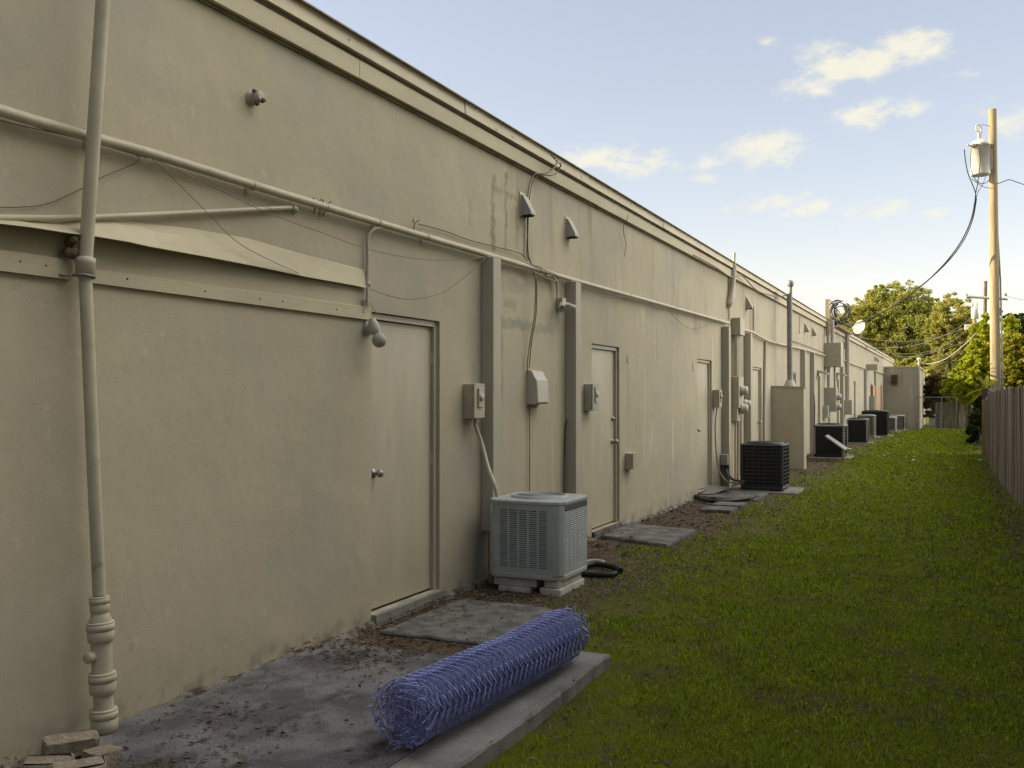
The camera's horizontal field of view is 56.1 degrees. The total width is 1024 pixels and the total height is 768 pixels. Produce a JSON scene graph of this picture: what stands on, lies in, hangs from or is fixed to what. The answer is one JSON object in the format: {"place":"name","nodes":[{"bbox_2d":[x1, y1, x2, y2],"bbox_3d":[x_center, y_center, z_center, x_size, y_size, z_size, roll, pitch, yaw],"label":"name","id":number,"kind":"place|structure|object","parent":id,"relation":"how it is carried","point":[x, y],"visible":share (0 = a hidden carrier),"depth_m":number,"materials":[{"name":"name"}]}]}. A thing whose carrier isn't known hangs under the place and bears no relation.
{"place":"outdoors","nodes":[
{"label":"outdoors","id":0,"kind":"place"},
{"bbox_2d":[12,641,481,767],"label":"path","id":1,"kind":"structure","parent":0,"point":[330,700],"depth_m":4.66,"materials":[{"name":"concrete"}]},
{"bbox_2d":[20,753,74,767],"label":"brick","id":2,"kind":"object","parent":1,"relation":"on","point":[36,761],"visible":0.67,"depth_m":4.07,"materials":[{"name":"stone"}]},
{"bbox_2d":[40,729,99,757],"bbox_3d":[-1.932,1.581,4.198,0.229,0.091,0.118,0,-1,-30],"label":"brick","id":3,"kind":"object","parent":2,"relation":"on","point":[77,743],"visible":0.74,"depth_m":4.17,"materials":[{"name":"stone"}]},
{"bbox_2d":[51,756,106,767],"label":"brick","id":4,"kind":"object","parent":1,"relation":"on","point":[89,762],"visible":1,"depth_m":3.96,"materials":[{"name":"stone"}]},
{"bbox_2d":[81,744,122,767],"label":"brick","id":5,"kind":"object","parent":1,"relation":"on","point":[112,754],"visible":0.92,"depth_m":4.09,"materials":[{"name":"stone"}]},
{"bbox_2d":[305,0,1023,352],"label":"sky","id":6,"kind":"structure","parent":0,"point":[821,144],"materials":[{"name":"blue"}]},
{"bbox_2d":[344,408,1023,767],"bbox_3d":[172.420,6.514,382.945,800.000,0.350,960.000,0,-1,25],"label":"ground","id":7,"kind":"structure","parent":0,"point":[570,753],"depth_m":6.26,"materials":[{"name":"soil"}]},
{"bbox_2d":[0,0,893,767],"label":"commercial building","id":8,"kind":"structure","parent":7,"relation":"on","point":[276,482],"depth_m":6.13,"materials":[{"name":"paint"}]},
{"bbox_2d":[0,249,72,279],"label":"nailed plank","id":9,"kind":"object","parent":8,"relation":"attached to","point":[28,264],"visible":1,"depth_m":4.34,"materials":[{"name":"paint"}]},
{"bbox_2d":[58,0,118,734],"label":"drain pipe","id":10,"kind":"object","parent":8,"relation":"attached to","point":[102,679],"visible":0.98,"depth_m":4.49,"materials":[{"name":"metal"}]},
{"bbox_2d":[62,234,79,258],"bbox_3d":[-2.060,-0.642,4.497,0.080,0.116,0.089,0,-1,2],"label":"insect nest","id":11,"kind":"object","parent":10,"relation":"on","point":[71,250],"visible":0.99,"depth_m":4.47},
{"bbox_2d":[0,205,292,220],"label":"slanted pipe","id":12,"kind":"object","parent":8,"relation":"attached to","point":[17,217],"visible":0.95,"depth_m":4.89,"materials":[{"name":"metal"}]},
{"bbox_2d":[0,219,365,287],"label":"warped board","id":13,"kind":"object","parent":8,"relation":"attached to","point":[208,244],"visible":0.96,"depth_m":5.37,"materials":[{"name":"paint"}]},
{"bbox_2d":[92,269,370,319],"bbox_3d":[-1.525,-0.515,5.739,0.026,0.092,2.435,0,-1,25],"label":"nailed plank","id":14,"kind":"object","parent":8,"relation":"attached to","point":[124,280],"visible":0.96,"depth_m":5.52,"materials":[{"name":"paint"}]},
{"bbox_2d":[246,89,265,105],"bbox_3d":[-1.514,-1.697,5.700,0.094,0.104,0.091,0,-1,25],"label":"lamp socket","id":15,"kind":"object","parent":8,"relation":"attached to","point":[254,97],"visible":1,"depth_m":5.68,"materials":[{"name":"grey plastic"}]},
{"bbox_2d":[0,104,729,324],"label":"conduit pipe","id":16,"kind":"object","parent":8,"relation":"attached to","point":[16,115],"visible":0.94,"depth_m":5.73,"materials":[{"name":"metal"}]},
{"bbox_2d":[0,120,139,207],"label":"thin wire","id":17,"kind":"object","parent":16,"relation":"hanging from","point":[68,194],"visible":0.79,"depth_m":4.40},
{"bbox_2d":[152,159,297,272],"bbox_3d":[-1.586,-0.929,5.491,0.035,0.451,1.221,0,-1,25],"label":"thin wire","id":18,"kind":"object","parent":16,"relation":"hanging from","point":[214,220],"visible":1,"depth_m":5.33,"materials":[{"name":"brown"}]},
{"bbox_2d":[176,168,366,231],"bbox_3d":[-1.391,-1.093,5.923,0.018,0.085,1.849,0,-1,24],"label":"thin wire","id":19,"kind":"object","parent":16,"relation":"hanging from","point":[277,210],"visible":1,"depth_m":5.86,"materials":[{"name":"brown"}]},
{"bbox_2d":[154,159,484,260],"bbox_3d":[-1.020,-1.038,6.647,0.036,0.206,3.789,0,-1,25],"label":"thin wire","id":20,"kind":"object","parent":16,"relation":"hanging from","point":[299,224],"visible":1,"depth_m":5.94,"materials":[{"name":"brown"}]},
{"bbox_2d":[418,223,527,260],"bbox_3d":[-0.293,-1.233,8.391,0.025,0.066,2.089,0,-1,25],"label":"thin wire","id":21,"kind":"object","parent":16,"relation":"attached to","point":[469,239],"visible":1,"depth_m":8.20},
{"bbox_2d":[363,226,386,347],"bbox_3d":[-0.973,-0.696,6.783,0.143,0.883,0.229,0,-1,-22],"label":"flood lamp","id":22,"kind":"object","parent":8,"relation":"attached to","point":[371,326],"visible":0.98,"depth_m":6.76,"materials":[{"name":"metal"}]},
{"bbox_2d":[371,313,443,625],"bbox_3d":[-0.836,0.617,7.359,0.172,2.255,1.009,0,-1,25],"label":"door","id":23,"kind":"structure","parent":8,"relation":"in","point":[404,370],"depth_m":7.39,"materials":[{"name":"paint"}]},
{"bbox_2d":[369,258,484,299],"bbox_3d":[-0.603,-0.867,7.551,0.044,0.489,1.716,0,-1,27],"label":"thin wire","id":24,"kind":"object","parent":8,"relation":"attached to","point":[433,295],"visible":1,"depth_m":7.49,"materials":[{"name":"brown"}]},
{"bbox_2d":[463,383,498,496],"bbox_3d":[-0.228,0.472,8.163,0.345,0.952,0.232,0,-1,25],"label":"switch box","id":25,"kind":"object","parent":8,"relation":"attached to","point":[474,401],"visible":1,"depth_m":8.16,"materials":[{"name":"paint"}]},
{"bbox_2d":[519,191,535,218],"bbox_3d":[0.154,-1.735,9.295,0.115,0.242,0.160,0,-1,25],"label":"vent hood","id":26,"kind":"object","parent":8,"relation":"attached to","point":[526,210],"visible":1,"depth_m":9.25,"materials":[{"name":"paint"}]},
{"bbox_2d":[526,370,548,407],"bbox_3d":[0.256,0.050,9.481,0.125,0.368,0.300,0,-1,25],"label":"cable box","id":27,"kind":"object","parent":8,"relation":"attached to","point":[536,389],"visible":1,"depth_m":9.38,"materials":[{"name":"grey plastic"}]},
{"bbox_2d":[526,160,557,372],"bbox_3d":[0.317,-1.197,9.553,0.059,2.193,0.553,-1,-1,37],"label":"thin wire","id":28,"kind":"object","parent":8,"relation":"attached to","point":[533,270],"visible":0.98,"depth_m":9.39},
{"bbox_2d":[527,163,560,367],"bbox_3d":[0.343,-1.219,9.606,0.047,2.133,0.637,0,-1,34],"label":"thin wire","id":29,"kind":"object","parent":8,"relation":"attached to","point":[530,261],"visible":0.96,"depth_m":9.40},
{"bbox_2d":[545,274,575,311],"bbox_3d":[0.493,-0.926,9.924,0.195,0.372,0.548,0,-1,25],"label":"security lamp","id":30,"kind":"object","parent":8,"relation":"attached to","point":[562,305],"visible":1,"depth_m":10.00,"materials":[{"name":"metal"}]},
{"bbox_2d":[563,420,567,492],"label":"thin wire","id":31,"kind":"object","parent":8,"relation":"attached to","point":[564,458],"visible":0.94,"depth_m":10.22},
{"bbox_2d":[565,216,578,239],"bbox_3d":[0.652,-1.688,10.373,0.115,0.242,0.160,0,-1,25],"label":"vent hood","id":32,"kind":"object","parent":8,"relation":"attached to","point":[571,232],"visible":1,"depth_m":10.33,"materials":[{"name":"paint"}]},
{"bbox_2d":[254,0,892,360],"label":"roof trim","id":33,"kind":"structure","parent":8,"relation":"on","point":[493,134],"depth_m":8.29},
{"bbox_2d":[584,384,598,410],"bbox_3d":[0.912,0.149,10.895,0.132,0.305,0.198,0,-1,25],"label":"switch box","id":34,"kind":"object","parent":8,"relation":"attached to","point":[591,398],"visible":1,"depth_m":10.82,"materials":[{"name":"grey plastic"}]},
{"bbox_2d":[592,344,621,538],"bbox_3d":[1.085,0.669,11.541,0.160,2.255,1.009,0,-1,25],"label":"door","id":35,"kind":"structure","parent":8,"relation":"in","point":[604,360],"depth_m":11.64,"materials":[{"name":"paint"}]},
{"bbox_2d":[625,452,637,469],"bbox_3d":[1.528,0.980,12.250,0.107,0.207,0.228,0,-1,25],"label":"switch box","id":36,"kind":"object","parent":8,"relation":"attached to","point":[631,460],"visible":1,"depth_m":12.16,"materials":[{"name":"paint"}]},
{"bbox_2d":[697,359,709,495],"bbox_3d":[3.183,0.724,16.090,0.160,2.255,1.009,0,-1,25],"label":"door","id":37,"kind":"structure","parent":8,"relation":"in","point":[703,367],"depth_m":16.23,"materials":[{"name":"paint"}]},
{"bbox_2d":[713,390,743,483],"bbox_3d":[3.604,0.876,16.102,0.196,1.568,1.297,0,-1,-5],"label":"switch box","id":38,"kind":"object","parent":8,"relation":"attached to","point":[717,398],"visible":1,"depth_m":16.55,"materials":[{"name":"paint"}]},
{"bbox_2d":[720,454,746,483],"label":"air conditioner hoses","id":39,"kind":"object","parent":8,"relation":"attached to","point":[724,460],"visible":1,"depth_m":17.05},
{"bbox_2d":[726,252,750,482],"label":"meter bank","id":40,"kind":"structure","parent":8,"relation":"attached to","point":[740,405],"depth_m":18.00,"materials":[{"name":"paint"}]},
{"bbox_2d":[753,367,761,440],"bbox_3d":[5.150,0.776,20.356,0.160,2.255,1.009,0,-1,25],"label":"door","id":41,"kind":"structure","parent":8,"relation":"in","point":[756,371],"depth_m":20.57,"materials":[{"name":"paint"}]},
{"bbox_2d":[763,341,766,440],"bbox_3d":[5.526,0.285,20.986,0.060,2.452,0.234,0,-1,25],"label":"wall conduit","id":42,"kind":"object","parent":8,"relation":"attached to","point":[764,395],"depth_m":20.94,"materials":[{"name":"metal"}]},
{"bbox_2d":[775,280,795,385],"bbox_3d":[6.245,-1.156,22.230,0.345,2.523,0.778,-1,-1,57],"label":"service mast","id":43,"kind":"object","parent":8,"relation":"attached to","point":[790,380],"visible":0.8,"depth_m":22.29,"materials":[{"name":"grey metal"}]},
{"bbox_2d":[693,254,786,299],"bbox_3d":[4.664,-2.004,18.913,0.092,0.186,8.779,0,-1,25],"label":"thin wire","id":44,"kind":"object","parent":43,"relation":"attached to","point":[736,276],"visible":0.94,"depth_m":17.76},
{"bbox_2d":[745,329,825,355],"bbox_3d":[7.199,-0.952,24.557,0.048,0.128,13.204,0,-1,25],"label":"conduit pipe","id":45,"kind":"object","parent":8,"relation":"attached to","point":[759,336],"visible":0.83,"depth_m":22.16,"materials":[{"name":"metal"}]},
{"bbox_2d":[816,376,819,423],"bbox_3d":[9.319,0.887,29.395,0.160,2.255,1.009,0,-1,25],"label":"door","id":46,"kind":"structure","parent":8,"relation":"in","point":[817,377],"depth_m":29.72,"materials":[{"name":"paint"}]},
{"bbox_2d":[825,299,839,335],"bbox_3d":[10.460,-2.143,31.324,0.144,1.171,1.051,-1,-1,38],"label":"service post","id":47,"kind":"object","parent":8,"relation":"on","point":[827,309],"visible":0.98,"depth_m":30.93,"materials":[{"name":"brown wood"}]},
{"bbox_2d":[830,300,850,324],"bbox_3d":[10.678,-2.363,31.608,0.738,1.027,2.470,0,-1,25],"label":"cable coil","id":48,"kind":"object","parent":47,"relation":"hanging from","point":[834,307],"visible":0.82,"depth_m":32.23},
{"bbox_2d":[823,320,842,422],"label":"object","id":49,"kind":"object","parent":8,"relation":"attached to","point":[833,353],"depth_m":30.73,"materials":[{"name":"paint"}]},
{"bbox_2d":[830,318,842,325],"bbox_3d":[10.829,-2.093,32.072,0.489,0.296,0.594,0,-1,25],"label":"cable splice","id":50,"kind":"object","parent":8,"relation":"on","point":[840,322],"visible":0.34,"depth_m":31.94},
{"bbox_2d":[844,200,974,323],"bbox_3d":[12.368,-3.922,32.694,3.097,3.704,6.238,0,-1,-12],"label":"service cable","id":51,"kind":"object","parent":50,"relation":"attached to","point":[928,279],"visible":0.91,"depth_m":31.51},
{"bbox_2d":[837,198,976,325],"bbox_3d":[12.395,-3.913,32.681,3.090,3.720,6.230,0,-1,-12],"label":"service cable","id":52,"kind":"object","parent":51,"relation":"attached to","point":[938,271],"visible":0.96,"depth_m":30.70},
{"bbox_2d":[844,334,852,414],"bbox_3d":[12.726,-0.371,36.321,0.300,3.050,0.600,0,-1,25],"label":"downspout","id":53,"kind":"object","parent":8,"relation":"attached to","point":[848,406],"visible":0.87,"depth_m":36.22,"materials":[{"name":"paint"}]},
{"bbox_2d":[852,320,864,336],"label":"satellite dish","id":54,"kind":"object","parent":8,"relation":"on","point":[858,328],"visible":0.9,"depth_m":46.72,"materials":[{"name":"beige paint"}]},
{"bbox_2d":[869,396,875,409],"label":"meter box","id":55,"kind":"object","parent":8,"relation":"attached to","point":[872,405],"visible":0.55,"depth_m":46.97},
{"bbox_2d":[379,599,553,645],"bbox_3d":[-0.265,1.763,7.028,0.904,0.085,1.223,0,-1,25],"label":"concrete pad","id":56,"kind":"object","parent":7,"relation":"on","point":[444,632],"visible":0.59,"depth_m":6.92,"materials":[{"name":"concrete"}]},
{"bbox_2d":[390,651,610,767],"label":"kerb","id":57,"kind":"structure","parent":7,"relation":"on","point":[505,724],"depth_m":4.68,"materials":[{"name":"concrete"}]},
{"bbox_2d":[367,606,589,750],"bbox_3d":[-0.072,1.468,4.983,0.347,0.332,1.821,0,-1,29],"label":"chain link roll","id":58,"kind":"object","parent":57,"relation":"on","point":[495,670],"visible":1,"depth_m":4.62,"materials":[{"name":"blue metal"}]},
{"bbox_2d":[0,453,1023,767],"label":"leaf litter","id":59,"kind":"object","parent":7,"relation":"on","point":[400,647],"visible":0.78,"depth_m":7.27,"materials":[{"name":"plant"}]},
{"bbox_2d":[498,585,538,592],"bbox_3d":[0.059,1.745,8.227,0.300,0.052,0.210,0,-1,25],"label":"concrete block","id":60,"kind":"object","parent":7,"relation":"on","point":[518,588],"depth_m":8.13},
{"bbox_2d":[494,576,543,587],"bbox_3d":[0.059,1.681,8.228,0.400,0.070,0.170,0,-1,25],"label":"concrete block","id":61,"kind":"object","parent":60,"relation":"on","point":[517,582],"depth_m":8.15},
{"bbox_2d":[540,578,583,595],"bbox_3d":[0.435,1.740,8.242,0.190,0.062,0.570,0,-1,25],"label":"concrete block","id":62,"kind":"object","parent":7,"relation":"on","point":[562,590],"depth_m":8.02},
{"bbox_2d":[544,572,580,588],"bbox_3d":[0.441,1.676,8.245,0.140,0.060,0.520,0,-1,25],"label":"concrete block","id":63,"kind":"object","parent":62,"relation":"on","point":[555,584],"depth_m":8.04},
{"bbox_2d":[490,491,587,580],"bbox_3d":[0.239,1.305,8.409,0.704,0.680,0.724,0,-1,25],"label":"cooling unit","id":64,"kind":"object","parent":63,"relation":"on","point":[538,535],"visible":1,"depth_m":8.12,"materials":[{"name":"grey paint"}]},
{"bbox_2d":[345,481,807,641],"bbox_3d":[1.817,1.793,11.349,1.378,0.033,16.989,0,-1,25],"label":"rubble","id":65,"kind":"object","parent":7,"relation":"on","point":[361,634],"visible":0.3,"depth_m":7.94,"materials":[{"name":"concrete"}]},
{"bbox_2d":[581,571,617,577],"bbox_3d":[0.787,1.732,8.732,0.367,0.052,0.119,0,-1,-3],"label":"drain hose","id":66,"kind":"object","parent":7,"relation":"on","point":[599,574],"visible":0.88,"depth_m":8.71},
{"bbox_2d":[587,561,622,572],"bbox_3d":[0.868,1.731,9.086,0.459,0.056,0.270,0,-1,25],"label":"drain hose","id":67,"kind":"object","parent":7,"relation":"on","point":[617,568],"visible":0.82,"depth_m":9.13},
{"bbox_2d":[601,523,694,547],"bbox_3d":[1.607,1.807,11.323,0.934,0.103,1.551,0,-1,25],"label":"concrete pad","id":68,"kind":"object","parent":7,"relation":"on","point":[666,537],"visible":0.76,"depth_m":11.19,"materials":[{"name":"concrete"}]},
{"bbox_2d":[699,506,738,513],"bbox_3d":[2.971,1.833,13.763,0.457,0.110,0.493,0,-1,25],"label":"concrete pad","id":69,"kind":"object","parent":7,"relation":"on","point":[719,509],"visible":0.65,"depth_m":13.61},
{"bbox_2d":[694,494,758,502],"bbox_3d":[3.450,1.794,15.010,1.042,0.065,0.829,0,-1,-1],"label":"drain hose","id":70,"kind":"object","parent":7,"relation":"on","point":[708,500],"visible":0.9,"depth_m":14.81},
{"bbox_2d":[711,501,747,509],"bbox_3d":[3.232,1.836,14.274,0.466,0.118,0.498,0,-1,25],"label":"concrete pad","id":71,"kind":"object","parent":7,"relation":"on","point":[740,505],"visible":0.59,"depth_m":14.14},
{"bbox_2d":[701,488,769,501],"bbox_3d":[3.744,1.863,15.926,0.960,0.103,1.701,0,-1,25],"label":"concrete pad","id":72,"kind":"object","parent":7,"relation":"on","point":[732,493],"visible":0.54,"depth_m":15.72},
{"bbox_2d":[701,485,731,494],"bbox_3d":[3.226,1.774,16.034,0.559,0.105,0.903,0,-1,35],"label":"metal sheet","id":73,"kind":"object","parent":72,"relation":"on","point":[712,489],"visible":0.55,"depth_m":16.08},
{"bbox_2d":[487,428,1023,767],"bbox_3d":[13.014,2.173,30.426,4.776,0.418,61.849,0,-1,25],"label":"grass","id":74,"kind":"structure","parent":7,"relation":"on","point":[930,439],"depth_m":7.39,"materials":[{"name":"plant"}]},
{"bbox_2d":[733,485,805,494],"bbox_3d":[4.450,1.879,16.775,1.213,0.092,1.130,0,-1,25],"label":"concrete pad","id":75,"kind":"object","parent":7,"relation":"on","point":[792,490],"visible":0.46,"depth_m":16.49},
{"bbox_2d":[740,441,789,490],"bbox_3d":[4.419,1.409,16.764,0.736,0.812,0.736,0,-1,25],"label":"cooling unit","id":76,"kind":"object","parent":75,"relation":"on","point":[764,465],"visible":1,"depth_m":16.47,"materials":[{"name":"paint"}]},
{"bbox_2d":[771,386,807,469],"bbox_3d":[6.333,0.991,21.908,0.747,1.913,0.440,0,-1,25],"label":"utility cabinet","id":77,"kind":"object","parent":7,"relation":"on","point":[788,414],"visible":0.76,"depth_m":21.70,"materials":[{"name":"metal"}]},
{"bbox_2d":[808,455,854,458],"bbox_3d":[8.572,1.988,25.751,1.096,0.092,1.217,0,-1,25],"label":"concrete pad","id":78,"kind":"object","parent":7,"relation":"on","point":[821,457],"visible":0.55,"depth_m":25.30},
{"bbox_2d":[813,423,847,456],"bbox_3d":[8.540,1.488,25.736,0.816,0.872,0.816,0,-1,25],"label":"cooling unit","id":79,"kind":"object","parent":78,"relation":"on","point":[823,445],"visible":0.94,"depth_m":25.41,"materials":[{"name":"black paint"}]},
{"bbox_2d":[848,441,874,443],"bbox_3d":[12.202,2.087,33.792,0.994,0.092,1.105,0,-1,25],"label":"concrete pad","id":80,"kind":"object","parent":7,"relation":"on","point":[869,442],"visible":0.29,"depth_m":33.41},
{"bbox_2d":[846,418,868,441],"bbox_3d":[12.172,1.607,33.779,0.716,0.832,0.716,0,-1,25],"label":"cooling unit","id":81,"kind":"object","parent":80,"relation":"on","point":[858,429],"visible":0.98,"depth_m":33.48,"materials":[{"name":"black paint"}]},
{"bbox_2d":[834,279,952,365],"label":"oak tree","id":82,"kind":"object","parent":7,"relation":"on","point":[907,316],"visible":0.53,"depth_m":83.83,"materials":[{"name":"green plant"}]},
{"bbox_2d":[883,358,925,429],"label":"annex block","id":83,"kind":"structure","parent":7,"relation":"on","point":[903,387],"depth_m":56.09,"materials":[{"name":"paint"}]},
{"bbox_2d":[897,356,954,383],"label":"bush","id":84,"kind":"object","parent":7,"relation":"on","point":[914,361],"visible":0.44,"depth_m":71.25,"materials":[{"name":"green plant"}]},
{"bbox_2d":[915,397,956,430],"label":"chain link gate","id":85,"kind":"structure","parent":7,"relation":"on","point":[938,413],"depth_m":51.16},
{"bbox_2d":[923,371,964,420],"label":"bush","id":86,"kind":"object","parent":7,"relation":"on","point":[932,387],"visible":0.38,"depth_m":63.75,"materials":[{"name":"green plant"}]},
{"bbox_2d":[928,351,962,411],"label":"leafy tree","id":87,"kind":"object","parent":7,"relation":"on","point":[949,363],"visible":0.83,"depth_m":61.79,"materials":[{"name":"green plant"}]},
{"bbox_2d":[922,292,977,373],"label":"oak tree","id":88,"kind":"object","parent":7,"relation":"on","point":[940,324],"visible":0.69,"depth_m":75.92,"materials":[{"name":"green plant"}]},
{"bbox_2d":[935,402,973,428],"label":"wooden fence","id":89,"kind":"object","parent":7,"relation":"on","point":[962,419],"visible":0.47,"depth_m":58.45,"materials":[{"name":"brown wood"}]},
{"bbox_2d":[951,312,989,393],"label":"conifer tree","id":90,"kind":"object","parent":7,"relation":"on","point":[972,366],"visible":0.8,"depth_m":51.90,"materials":[{"name":"green plant"}]},
{"bbox_2d":[965,394,981,444],"bbox_3d":[16.125,1.263,33.288,0.693,1.922,2.578,0,-1,31],"label":"bush","id":91,"kind":"object","parent":7,"relation":"on","point":[974,427],"visible":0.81,"depth_m":33.14,"materials":[{"name":"green plant"}]},
{"bbox_2d":[962,375,997,404],"bbox_3d":[14.502,0.877,29.759,1.032,2.322,1.212,0,-1,25],"label":"banana plant","id":92,"kind":"object","parent":7,"relation":"on","point":[986,383],"visible":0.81,"depth_m":29.68,"materials":[{"name":"green plant"}]},
{"bbox_2d":[982,400,985,454],"bbox_3d":[13.306,1.266,27.052,0.100,1.650,0.100,0,-1,25],"label":"fence post","id":93,"kind":"object","parent":7,"relation":"on","point":[983,428],"visible":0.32,"depth_m":27.01,"materials":[{"name":"beige wood"}]},
{"bbox_2d":[965,281,1007,313],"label":"utility pole","id":94,"kind":"object","parent":7,"relation":"on","point":[984,297],"visible":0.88,"depth_m":71.88,"materials":[{"name":"beige paint"}]},
{"bbox_2d":[989,108,1004,389],"bbox_3d":[15.284,-3.221,30.428,0.636,10.906,0.432,0,-1,-32],"label":"utility pole","id":95,"kind":"object","parent":7,"relation":"on","point":[996,356],"visible":0.66,"depth_m":30.37,"materials":[{"name":"brown wood"}]},
{"bbox_2d":[967,124,992,176],"bbox_3d":[14.614,-7.358,30.163,0.593,1.595,0.853,-2,-2,68],"label":"transformer","id":96,"kind":"object","parent":95,"relation":"attached to","point":[986,154],"visible":1,"depth_m":29.99,"materials":[{"name":"white metal"}]},
{"bbox_2d":[985,385,1023,507],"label":"wooden fence","id":97,"kind":"object","parent":7,"relation":"on","point":[1001,451],"visible":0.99,"depth_m":16.77,"materials":[{"name":"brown wood"}]},
{"bbox_2d":[1000,313,1020,379],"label":"conifer tree","id":98,"kind":"object","parent":7,"relation":"on","point":[1011,322],"visible":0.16,"depth_m":44.30,"materials":[{"name":"green plant"}]},
{"bbox_2d":[1000,310,1023,395],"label":"leafy tree","id":99,"kind":"object","parent":7,"relation":"on","point":[1020,316],"visible":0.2,"depth_m":74.94,"materials":[{"name":"green plant"}]},
{"bbox_2d":[1001,333,1023,392],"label":"leafy tree","id":100,"kind":"object","parent":7,"relation":"on","point":[1013,363],"visible":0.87,"depth_m":33.52,"materials":[{"name":"green plant"}]},
{"bbox_2d":[938,372,989,414],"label":"bush","id":101,"kind":"object","parent":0,"point":[952,388],"visible":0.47,"depth_m":56.29,"materials":[{"name":"green plant"}]},
{"bbox_2d":[964,302,978,329],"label":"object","id":102,"kind":"object","parent":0,"point":[974,312],"visible":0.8,"depth_m":65.33,"materials":[{"name":"metal"}]},
{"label":"concrete pad","id":103,"kind":"object","parent":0,"visible":0},
{"bbox_2d":[857,414,875,436],"bbox_3d":[14.090,1.640,38.140,0.666,0.872,0.816,0,-1,25],"label":"cooling unit","id":104,"kind":"object","parent":103,"relation":"on","point":[872,424],"visible":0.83,"depth_m":37.73,"materials":[{"name":"beige paint"}]},
{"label":"concrete pad","id":105,"kind":"object","parent":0,"visible":0},
{"bbox_2d":[861,410,888,434],"bbox_3d":[15.006,1.588,39.644,1.016,1.012,1.016,0,-1,25],"label":"cooling unit","id":106,"kind":"object","parent":105,"relation":"on","point":[882,422],"visible":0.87,"depth_m":39.12,"materials":[{"name":"black paint"}]},
{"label":"concrete pad","id":107,"kind":"object","parent":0,"visible":0},
{"bbox_2d":[889,416,896,430],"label":"cooling unit","id":108,"kind":"object","parent":107,"relation":"on","point":[892,423],"visible":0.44,"depth_m":46.90,"materials":[{"name":"beige paint"}]},
{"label":"concrete pad","id":109,"kind":"object","parent":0,"visible":0},
{"bbox_2d":[891,415,904,429],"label":"cooling unit","id":110,"kind":"object","parent":109,"relation":"on","point":[900,422],"visible":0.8,"depth_m":52.23,"materials":[{"name":"paint"}]},
{"bbox_3d":[8.290,1.814,24.047,0.060,0.320,0.060,0,-1,25],"label":"panel post","id":111,"kind":"object","parent":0,"visible":0},
{"bbox_2d":[825,435,847,450],"bbox_3d":[8.267,1.494,24.468,0.510,0.370,0.900,0,-1,25],"label":"leaning panel","id":112,"kind":"object","parent":111,"relation":"on","point":[837,443],"visible":1,"depth_m":24.35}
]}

